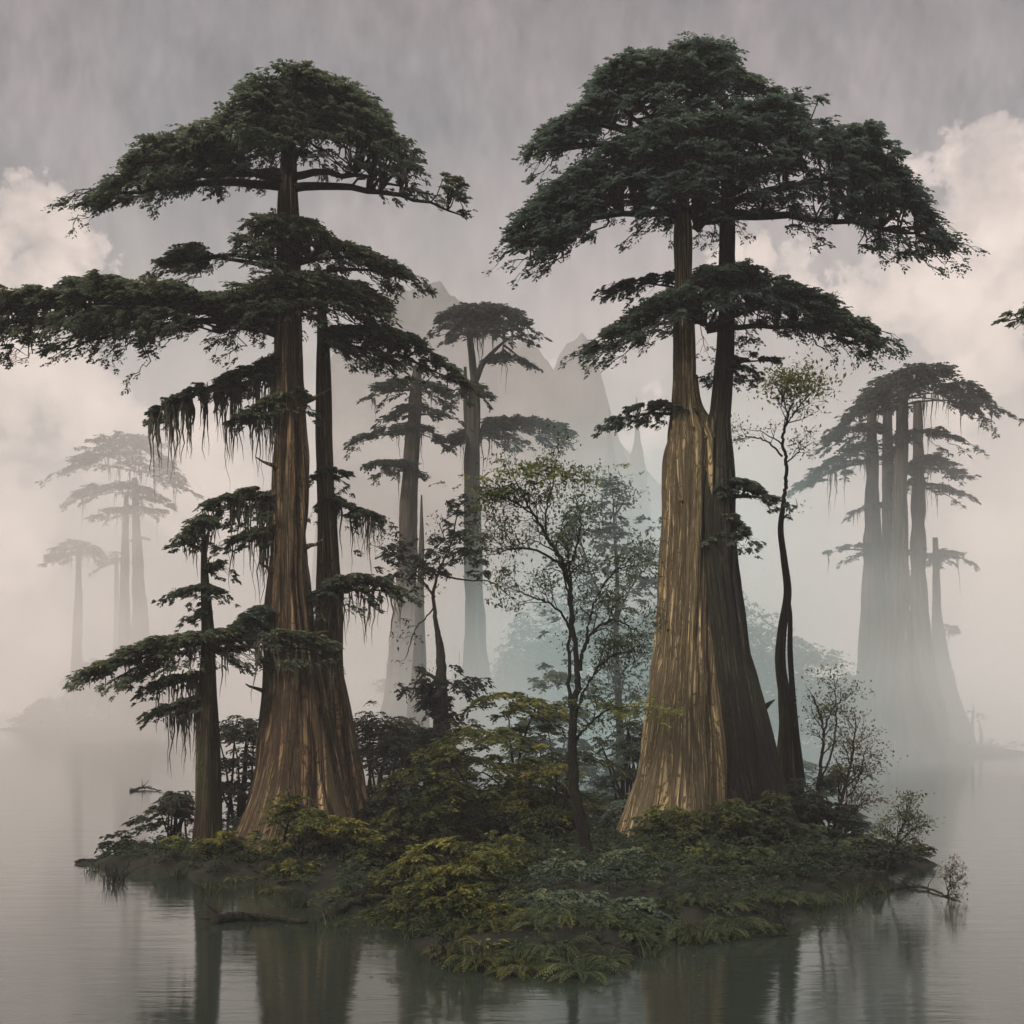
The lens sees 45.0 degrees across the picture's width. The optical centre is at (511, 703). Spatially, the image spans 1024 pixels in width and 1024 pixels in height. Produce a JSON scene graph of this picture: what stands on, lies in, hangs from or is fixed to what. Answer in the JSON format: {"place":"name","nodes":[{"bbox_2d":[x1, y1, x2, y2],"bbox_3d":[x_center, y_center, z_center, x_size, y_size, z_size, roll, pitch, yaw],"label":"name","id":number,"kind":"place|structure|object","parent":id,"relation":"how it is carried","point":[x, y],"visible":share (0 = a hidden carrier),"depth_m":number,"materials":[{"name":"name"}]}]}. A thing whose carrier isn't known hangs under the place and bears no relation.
{"place":"outdoors","nodes":[
{"label":"outdoors","id":0,"kind":"place"},
{"bbox_2d":[0,720,242,729],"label":"bank","id":1,"kind":"structure","parent":0,"point":[92,725],"depth_m":265.02,"materials":[{"name":"soil"}]},
{"bbox_2d":[6,655,193,727],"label":"woods","id":2,"kind":"object","parent":1,"relation":"on","point":[49,710],"visible":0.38,"depth_m":275.80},
{"bbox_2d":[35,430,203,725],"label":"misty cypress","id":3,"kind":"object","parent":1,"relation":"on","point":[135,629],"visible":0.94,"depth_m":268.69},
{"bbox_2d":[470,765,496,768],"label":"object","id":4,"kind":"structure","parent":0,"point":[477,767],"depth_m":107.06,"materials":[{"name":"soil"}]},
{"bbox_2d":[342,366,477,771],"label":"misty cypress","id":5,"kind":"object","parent":4,"relation":"on","point":[412,429],"visible":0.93,"depth_m":103.30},
{"bbox_2d":[423,301,577,765],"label":"misty cypress","id":6,"kind":"object","parent":4,"relation":"on","point":[475,320],"visible":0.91,"depth_m":109.07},
{"bbox_2d":[311,281,661,726],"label":"hills","id":7,"kind":"structure","parent":0,"point":[364,665],"depth_m":327.44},
{"bbox_2d":[76,807,937,964],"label":"island ground","id":8,"kind":"structure","parent":0,"point":[693,911],"depth_m":34.02,"materials":[{"name":"soil"}]},
{"bbox_2d":[94,830,150,857],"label":"bush","id":9,"kind":"object","parent":8,"relation":"on","point":[104,843],"visible":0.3,"depth_m":45.25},
{"bbox_2d":[119,790,194,837],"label":"bush","id":10,"kind":"object","parent":8,"relation":"on","point":[176,806],"visible":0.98,"depth_m":46.59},
{"bbox_2d":[141,835,190,853],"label":"bush","id":11,"kind":"object","parent":8,"relation":"on","point":[175,841],"visible":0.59,"depth_m":42.93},
{"bbox_2d":[62,514,347,852],"bbox_3d":[-10.497,-0.494,42.229,9.588,12.141,4.323,0,0,-13],"label":"slender cypress","id":12,"kind":"object","parent":8,"relation":"on","point":[208,640],"visible":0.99,"depth_m":42.22,"materials":[{"name":"green plant"}]},
{"bbox_2d":[187,830,265,862],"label":"bush","id":13,"kind":"object","parent":8,"relation":"on","point":[220,840],"visible":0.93,"depth_m":41.39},
{"bbox_2d":[219,715,258,831],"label":"bush","id":14,"kind":"object","parent":8,"relation":"on","point":[247,733],"visible":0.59,"depth_m":49.73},
{"bbox_2d":[0,58,493,860],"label":"giant cypress","id":15,"kind":"object","parent":8,"relation":"on","point":[306,744],"visible":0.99,"depth_m":43.34,"materials":[{"name":"green plant"}]},
{"bbox_2d":[258,858,325,881],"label":"bush","id":16,"kind":"object","parent":8,"relation":"on","point":[282,866],"visible":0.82,"depth_m":38.37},
{"bbox_2d":[244,789,357,871],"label":"bush","id":17,"kind":"object","parent":8,"relation":"on","point":[318,824],"visible":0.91,"depth_m":40.16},
{"bbox_2d":[314,906,346,929],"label":"sedge tuft","id":18,"kind":"object","parent":8,"relation":"on","point":[332,922],"visible":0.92,"depth_m":31.05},
{"bbox_2d":[319,886,407,919],"bbox_3d":[-4.312,5.369,33.676,3.215,0.734,1.475,0,0,-43],"label":"driftwood log","id":19,"kind":"object","parent":8,"relation":"on","point":[361,897],"visible":0.63,"depth_m":33.95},
{"bbox_2d":[311,817,429,860],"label":"bush","id":20,"kind":"object","parent":8,"relation":"on","point":[360,842],"visible":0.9,"depth_m":39.93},
{"bbox_2d":[342,833,405,864],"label":"bush","id":21,"kind":"object","parent":8,"relation":"on","point":[396,855],"visible":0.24,"depth_m":40.20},
{"bbox_2d":[356,789,429,833],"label":"bush","id":22,"kind":"object","parent":8,"relation":"on","point":[384,804],"visible":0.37,"depth_m":44.38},
{"bbox_2d":[353,700,436,813],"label":"bush","id":23,"kind":"object","parent":8,"relation":"on","point":[390,749],"visible":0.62,"depth_m":53.68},
{"bbox_2d":[334,879,458,931],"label":"bush","id":24,"kind":"object","parent":8,"relation":"on","point":[396,911],"visible":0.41,"depth_m":30.98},
{"bbox_2d":[386,913,428,940],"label":"sedge tuft","id":25,"kind":"object","parent":8,"relation":"on","point":[408,935],"visible":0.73,"depth_m":29.45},
{"bbox_2d":[364,848,451,895],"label":"bush","id":26,"kind":"object","parent":8,"relation":"on","point":[405,868],"visible":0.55,"depth_m":35.46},
{"bbox_2d":[349,767,488,867],"bbox_3d":[-3.259,3.694,41.393,4.968,3.182,4.615,0,0,-40],"label":"bush","id":27,"kind":"object","parent":8,"relation":"on","point":[444,781],"visible":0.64,"depth_m":40.89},
{"bbox_2d":[366,716,475,796],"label":"bush","id":28,"kind":"object","parent":8,"relation":"on","point":[403,719],"visible":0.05,"depth_m":74.98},
{"bbox_2d":[383,718,491,810],"bbox_3d":[-3.357,2.900,55.457,7.244,4.571,5.849,0,0,0],"label":"bush","id":29,"kind":"object","parent":8,"relation":"on","point":[427,734],"visible":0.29,"depth_m":54.68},
{"bbox_2d":[410,932,464,962],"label":"sedge tuft","id":30,"kind":"object","parent":8,"relation":"on","point":[442,953],"visible":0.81,"depth_m":26.91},
{"bbox_2d":[353,494,539,771],"bbox_3d":[-3.145,-3.397,60.153,9.040,13.512,3.883,0,0,0],"label":"vine hung tree","id":31,"kind":"object","parent":8,"relation":"on","point":[437,700],"visible":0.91,"depth_m":59.82,"materials":[{"name":"green plant"}]},
{"bbox_2d":[420,938,483,958],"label":"fern","id":32,"kind":"object","parent":8,"relation":"on","point":[450,948],"visible":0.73,"depth_m":27.12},
{"bbox_2d":[381,835,530,936],"bbox_3d":[-1.035,4.429,30.331,3.759,2.362,3.919,0,0,13],"label":"bush","id":33,"kind":"object","parent":8,"relation":"on","point":[452,881],"visible":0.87,"depth_m":30.00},
{"bbox_2d":[431,936,498,971],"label":"sedge tuft","id":34,"kind":"object","parent":8,"relation":"on","point":[476,959],"visible":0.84,"depth_m":26.00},
{"bbox_2d":[442,918,489,937],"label":"fern","id":35,"kind":"object","parent":8,"relation":"on","point":[458,928],"visible":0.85,"depth_m":28.13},
{"bbox_2d":[432,944,521,972],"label":"fern","id":36,"kind":"object","parent":8,"relation":"on","point":[462,958],"visible":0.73,"depth_m":25.98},
{"bbox_2d":[461,914,519,933],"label":"fern","id":37,"kind":"object","parent":8,"relation":"on","point":[493,926],"visible":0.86,"depth_m":28.22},
{"bbox_2d":[370,726,611,851],"bbox_3d":[-0.541,2.924,44.628,9.241,4.305,7.748,0,0,-28],"label":"bush","id":38,"kind":"object","parent":8,"relation":"on","point":[436,752],"visible":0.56,"depth_m":43.04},
{"bbox_2d":[435,901,556,933],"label":"bush","id":39,"kind":"object","parent":8,"relation":"on","point":[491,906],"visible":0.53,"depth_m":29.06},
{"bbox_2d":[430,829,566,884],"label":"bush","id":40,"kind":"object","parent":8,"relation":"on","point":[527,857],"visible":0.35,"depth_m":35.33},
{"bbox_2d":[469,950,534,975],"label":"fern","id":41,"kind":"object","parent":8,"relation":"on","point":[516,959],"visible":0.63,"depth_m":25.79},
{"bbox_2d":[99,791,927,962],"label":"undergrowth","id":42,"kind":"object","parent":8,"relation":"on","point":[577,853],"visible":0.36,"depth_m":35.86,"materials":[{"name":"plant"}]},
{"bbox_2d":[481,955,546,979],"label":"fern","id":43,"kind":"object","parent":8,"relation":"on","point":[513,971],"visible":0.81,"depth_m":25.39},
{"bbox_2d":[414,691,629,817],"bbox_3d":[0.219,2.246,49.759,9.686,5.525,7.767,0,0,0],"label":"bush","id":44,"kind":"object","parent":8,"relation":"on","point":[546,712],"visible":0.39,"depth_m":49.09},
{"bbox_2d":[474,704,569,804],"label":"bush","id":45,"kind":"object","parent":8,"relation":"on","point":[529,712],"visible":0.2,"depth_m":52.00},
{"bbox_2d":[488,950,565,976],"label":"fern","id":46,"kind":"object","parent":8,"relation":"on","point":[517,965],"visible":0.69,"depth_m":25.75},
{"bbox_2d":[504,903,573,930],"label":"fern","id":47,"kind":"object","parent":8,"relation":"on","point":[538,922],"visible":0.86,"depth_m":28.10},
{"bbox_2d":[483,798,595,846],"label":"bush","id":48,"kind":"object","parent":8,"relation":"on","point":[505,815],"visible":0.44,"depth_m":42.02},
{"bbox_2d":[479,762,613,844],"bbox_3d":[1.303,3.471,42.595,4.934,2.951,4.704,0,0,0],"label":"bush","id":49,"kind":"object","parent":8,"relation":"on","point":[546,813],"visible":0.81,"depth_m":42.16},
{"bbox_2d":[429,420,686,861],"bbox_3d":[1.302,-1.326,36.724,7.775,14.209,4.173,0,0,0],"label":"sapling","id":50,"kind":"object","parent":8,"relation":"on","point":[574,706],"visible":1,"depth_m":36.90,"materials":[{"name":"plant"}]},
{"bbox_2d":[495,887,622,922],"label":"bush","id":51,"kind":"object","parent":8,"relation":"on","point":[598,899],"visible":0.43,"depth_m":30.18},
{"bbox_2d":[517,932,605,961],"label":"fern","id":52,"kind":"object","parent":8,"relation":"on","point":[571,941],"visible":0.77,"depth_m":26.59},
{"bbox_2d":[501,665,625,793],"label":"bush","id":53,"kind":"object","parent":8,"relation":"on","point":[551,676],"visible":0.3,"depth_m":79.06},
{"bbox_2d":[542,936,589,973],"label":"sedge tuft","id":54,"kind":"object","parent":8,"relation":"on","point":[568,956],"visible":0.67,"depth_m":26.05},
{"bbox_2d":[530,903,608,928],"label":"fern","id":55,"kind":"object","parent":8,"relation":"on","point":[569,919],"visible":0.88,"depth_m":28.01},
{"bbox_2d":[514,848,638,883],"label":"bush","id":56,"kind":"object","parent":8,"relation":"on","point":[560,867],"visible":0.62,"depth_m":34.12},
{"bbox_2d":[533,956,635,985],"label":"fern","id":57,"kind":"object","parent":8,"relation":"on","point":[581,974],"visible":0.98,"depth_m":25.26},
{"bbox_2d":[578,913,631,929],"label":"fern","id":58,"kind":"object","parent":8,"relation":"on","point":[599,924],"visible":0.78,"depth_m":28.16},
{"bbox_2d":[575,947,636,966],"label":"fern","id":59,"kind":"object","parent":8,"relation":"on","point":[592,956],"visible":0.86,"depth_m":26.55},
{"bbox_2d":[587,793,629,829],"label":"bush","id":60,"kind":"object","parent":8,"relation":"on","point":[605,818],"visible":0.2,"depth_m":46.63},
{"bbox_2d":[578,708,642,808],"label":"bush","id":61,"kind":"object","parent":8,"relation":"on","point":[630,743],"visible":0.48,"depth_m":55.75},
{"bbox_2d":[583,728,641,788],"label":"bush","id":62,"kind":"object","parent":8,"relation":"on","point":[606,773],"visible":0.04,"depth_m":82.00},
{"bbox_2d":[588,846,679,873],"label":"bush","id":63,"kind":"object","parent":8,"relation":"on","point":[616,860],"visible":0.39,"depth_m":35.58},
{"bbox_2d":[609,922,669,943],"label":"fern","id":64,"kind":"object","parent":8,"relation":"on","point":[634,938],"visible":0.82,"depth_m":28.08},
{"bbox_2d":[601,896,679,928],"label":"bush","id":65,"kind":"object","parent":8,"relation":"on","point":[650,906],"visible":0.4,"depth_m":30.41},
{"bbox_2d":[623,804,718,848],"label":"bush","id":66,"kind":"object","parent":8,"relation":"on","point":[651,819],"visible":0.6,"depth_m":40.54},
{"bbox_2d":[650,921,713,944],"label":"fern","id":67,"kind":"object","parent":8,"relation":"on","point":[683,934],"visible":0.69,"depth_m":29.02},
{"bbox_2d":[624,842,755,873],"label":"bush","id":68,"kind":"object","parent":8,"relation":"on","point":[713,860],"visible":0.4,"depth_m":36.81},
{"bbox_2d":[674,890,719,905],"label":"fern","id":69,"kind":"object","parent":8,"relation":"on","point":[693,899],"visible":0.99,"depth_m":31.31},
{"bbox_2d":[664,925,744,943],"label":"fern","id":70,"kind":"object","parent":8,"relation":"on","point":[715,928],"visible":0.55,"depth_m":29.21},
{"bbox_2d":[655,798,763,850],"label":"bush","id":71,"kind":"object","parent":8,"relation":"on","point":[713,821],"visible":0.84,"depth_m":40.01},
{"bbox_2d":[679,920,750,941],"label":"fern","id":72,"kind":"object","parent":8,"relation":"on","point":[716,934],"visible":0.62,"depth_m":29.22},
{"bbox_2d":[700,892,762,910],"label":"fern","id":73,"kind":"object","parent":8,"relation":"on","point":[734,903],"visible":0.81,"depth_m":31.83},
{"bbox_2d":[481,31,990,846],"bbox_3d":[7.700,-9.169,43.326,17.558,29.582,9.040,0,0,0],"label":"giant cypress","id":74,"kind":"object","parent":8,"relation":"on","point":[675,153],"visible":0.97,"depth_m":42.69,"materials":[{"name":"green plant"}]},
{"bbox_2d":[700,911,778,938],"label":"fern","id":75,"kind":"object","parent":8,"relation":"on","point":[749,919],"visible":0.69,"depth_m":29.98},
{"bbox_2d":[737,889,787,900],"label":"fern","id":76,"kind":"object","parent":8,"relation":"on","point":[762,895],"visible":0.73,"depth_m":32.50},
{"bbox_2d":[711,844,814,876],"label":"bush","id":77,"kind":"object","parent":8,"relation":"on","point":[767,858],"visible":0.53,"depth_m":36.96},
{"bbox_2d":[725,790,851,850],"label":"bush","id":78,"kind":"object","parent":8,"relation":"on","point":[777,826],"visible":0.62,"depth_m":41.49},
{"bbox_2d":[731,341,853,814],"bbox_3d":[10.934,-3.985,49.024,5.704,19.815,3.753,0,0,0],"label":"twisted tree","id":79,"kind":"object","parent":8,"relation":"on","point":[789,751],"visible":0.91,"depth_m":48.82,"materials":[{"name":"brown plant"}]},
{"bbox_2d":[771,889,813,905],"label":"fern","id":80,"kind":"object","parent":8,"relation":"on","point":[791,897],"visible":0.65,"depth_m":33.05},
{"bbox_2d":[782,890,832,905],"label":"fern","id":81,"kind":"object","parent":8,"relation":"on","point":[801,901],"visible":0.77,"depth_m":33.45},
{"bbox_2d":[769,841,855,869],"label":"bush","id":82,"kind":"object","parent":8,"relation":"on","point":[815,853],"visible":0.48,"depth_m":38.63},
{"bbox_2d":[787,778,863,840],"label":"bush","id":83,"kind":"object","parent":8,"relation":"on","point":[818,805],"visible":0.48,"depth_m":44.40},
{"bbox_2d":[786,664,875,819],"bbox_3d":[11.918,1.518,46.186,3.309,6.077,2.929,0,0,15],"label":"spindly shrub","id":84,"kind":"object","parent":8,"relation":"on","point":[821,717],"visible":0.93,"depth_m":45.97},
{"bbox_2d":[793,757,878,835],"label":"bush","id":85,"kind":"object","parent":8,"relation":"on","point":[858,822],"visible":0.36,"depth_m":47.95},
{"bbox_2d":[804,694,907,839],"bbox_3d":[12.468,2.340,45.559,3.183,5.411,3.152,0,0,-23],"label":"rusty shrub","id":86,"kind":"object","parent":8,"relation":"on","point":[860,771],"visible":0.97,"depth_m":45.39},
{"bbox_2d":[857,872,890,893],"bbox_3d":[10.783,5.343,36.734,1.287,0.738,0.840,0,0,0],"label":"root stump","id":87,"kind":"object","parent":8,"relation":"on","point":[877,880],"visible":0.68,"depth_m":36.57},
{"bbox_2d":[827,833,923,865],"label":"bush","id":88,"kind":"object","parent":8,"relation":"on","point":[872,843],"visible":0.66,"depth_m":41.25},
{"bbox_2d":[863,790,945,880],"bbox_3d":[12.442,4.230,38.991,2.232,3.168,2.042,0,0,44],"label":"sapling","id":89,"kind":"object","parent":8,"relation":"on","point":[903,818],"visible":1,"depth_m":38.95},
{"bbox_2d":[904,837,937,858],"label":"bush","id":90,"kind":"object","parent":8,"relation":"on","point":[925,849],"visible":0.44,"depth_m":43.59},
{"bbox_2d":[888,869,961,902],"bbox_3d":[12.587,5.307,36.420,1.524,0.699,2.906,0,0,-31],"label":"stick","id":91,"kind":"object","parent":8,"relation":"on","point":[905,886],"visible":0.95,"depth_m":37.29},
{"bbox_2d":[0,713,1023,1023],"bbox_3d":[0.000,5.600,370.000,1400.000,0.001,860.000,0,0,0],"label":"water","id":92,"kind":"structure","parent":0,"point":[78,945],"depth_m":28.77,"materials":[{"name":"grey liquid"}]},
{"bbox_2d":[37,538,130,721],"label":"misty cypress","id":93,"kind":"object","parent":92,"relation":"on","point":[80,546],"visible":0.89,"depth_m":299.17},
{"bbox_2d":[97,860,140,884],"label":"reed tuft","id":94,"kind":"object","parent":92,"relation":"on","point":[113,878],"visible":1,"depth_m":38.60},
{"bbox_2d":[198,901,308,924],"bbox_3d":[-6.576,5.394,31.638,2.837,0.691,0.875,0,0,0],"label":"driftwood log","id":95,"kind":"object","parent":92,"relation":"on","point":[216,918],"visible":0.97,"depth_m":31.69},
{"bbox_2d":[283,891,314,908],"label":"sedge tuft","id":96,"kind":"object","parent":92,"relation":"on","point":[299,903],"visible":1,"depth_m":33.92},
{"bbox_2d":[403,495,429,769],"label":"dead snag","id":97,"kind":"object","parent":92,"relation":"on","point":[419,652],"visible":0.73,"depth_m":95.65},
{"bbox_2d":[367,651,515,742],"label":"woods","id":98,"kind":"object","parent":92,"relation":"on","point":[456,707],"visible":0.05,"depth_m":161.03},
{"bbox_2d":[535,458,661,769],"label":"tree","id":99,"kind":"object","parent":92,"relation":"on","point":[614,534],"visible":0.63,"depth_m":77.73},
{"bbox_2d":[633,934,670,960],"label":"sedge tuft","id":100,"kind":"object","parent":92,"relation":"on","point":[651,952],"visible":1,"depth_m":27.27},
{"bbox_2d":[675,917,718,945],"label":"sedge tuft","id":101,"kind":"object","parent":92,"relation":"on","point":[691,935],"visible":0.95,"depth_m":28.75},
{"bbox_2d":[708,913,746,941],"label":"sedge tuft","id":102,"kind":"object","parent":92,"relation":"on","point":[733,938],"visible":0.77,"depth_m":29.40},
{"bbox_2d":[756,901,795,931],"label":"sedge tuft","id":103,"kind":"object","parent":92,"relation":"on","point":[776,920],"visible":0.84,"depth_m":30.61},
{"bbox_2d":[837,361,1023,760],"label":"misty cypress","id":104,"kind":"object","parent":92,"relation":"on","point":[908,724],"visible":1,"depth_m":124.83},
{"bbox_2d":[910,537,980,744],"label":"misty cypress","id":105,"kind":"object","parent":92,"relation":"on","point":[959,729],"visible":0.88,"depth_m":148.98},
{"bbox_2d":[937,853,971,896],"bbox_3d":[12.872,5.048,36.027,0.926,1.429,0.990,0,0,0],"label":"sapling","id":106,"kind":"object","parent":92,"relation":"on","point":[952,885],"visible":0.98,"depth_m":36.00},
{"bbox_2d":[991,302,1023,329],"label":"overhanging cypress","id":107,"kind":"object","parent":92,"relation":"on","point":[1009,313],"visible":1,"depth_m":46.49,"materials":[{"name":"green plant"}]},
{"bbox_2d":[0,0,1023,712],"label":"sky","id":108,"kind":"structure","parent":0,"point":[471,82],"materials":[{"name":"grey"}]},
{"bbox_2d":[499,333,656,730],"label":"hills","id":109,"kind":"structure","parent":0,"point":[575,401],"depth_m":284.81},
{"bbox_2d":[587,408,633,705],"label":"dead spire","id":110,"kind":"structure","parent":109,"relation":"on","point":[610,460],"depth_m":248.55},
{"bbox_2d":[623,398,655,692],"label":"dead spire","id":111,"kind":"structure","parent":109,"relation":"on","point":[636,466],"depth_m":259.81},
{"bbox_2d":[803,759,824,779],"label":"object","id":112,"kind":"object","parent":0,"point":[809,766],"visible":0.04,"depth_m":79.69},
{"bbox_2d":[801,744,1023,756],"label":"bank","id":113,"kind":"structure","parent":0,"point":[962,750],"depth_m":134.76,"materials":[{"name":"soil"}]},
{"bbox_2d":[489,574,855,753],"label":"woods","id":114,"kind":"object","parent":113,"relation":"on","point":[520,672],"visible":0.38,"depth_m":144.85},
{"bbox_2d":[781,409,918,755],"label":"misty cypress","id":115,"kind":"object","parent":113,"relation":"on","point":[872,663],"visible":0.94,"depth_m":131.11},
{"bbox_2d":[822,376,923,660],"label":"misty cypress","id":116,"kind":"object","parent":113,"relation":"on","point":[886,523],"visible":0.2,"depth_m":137.47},
{"bbox_2d":[884,400,981,756],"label":"misty cypress","id":117,"kind":"object","parent":113,"relation":"on","point":[920,618],"visible":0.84,"depth_m":133.20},
{"bbox_2d":[948,704,1023,747],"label":"woods","id":118,"kind":"object","parent":113,"relation":"on","point":[972,737],"visible":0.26,"depth_m":141.78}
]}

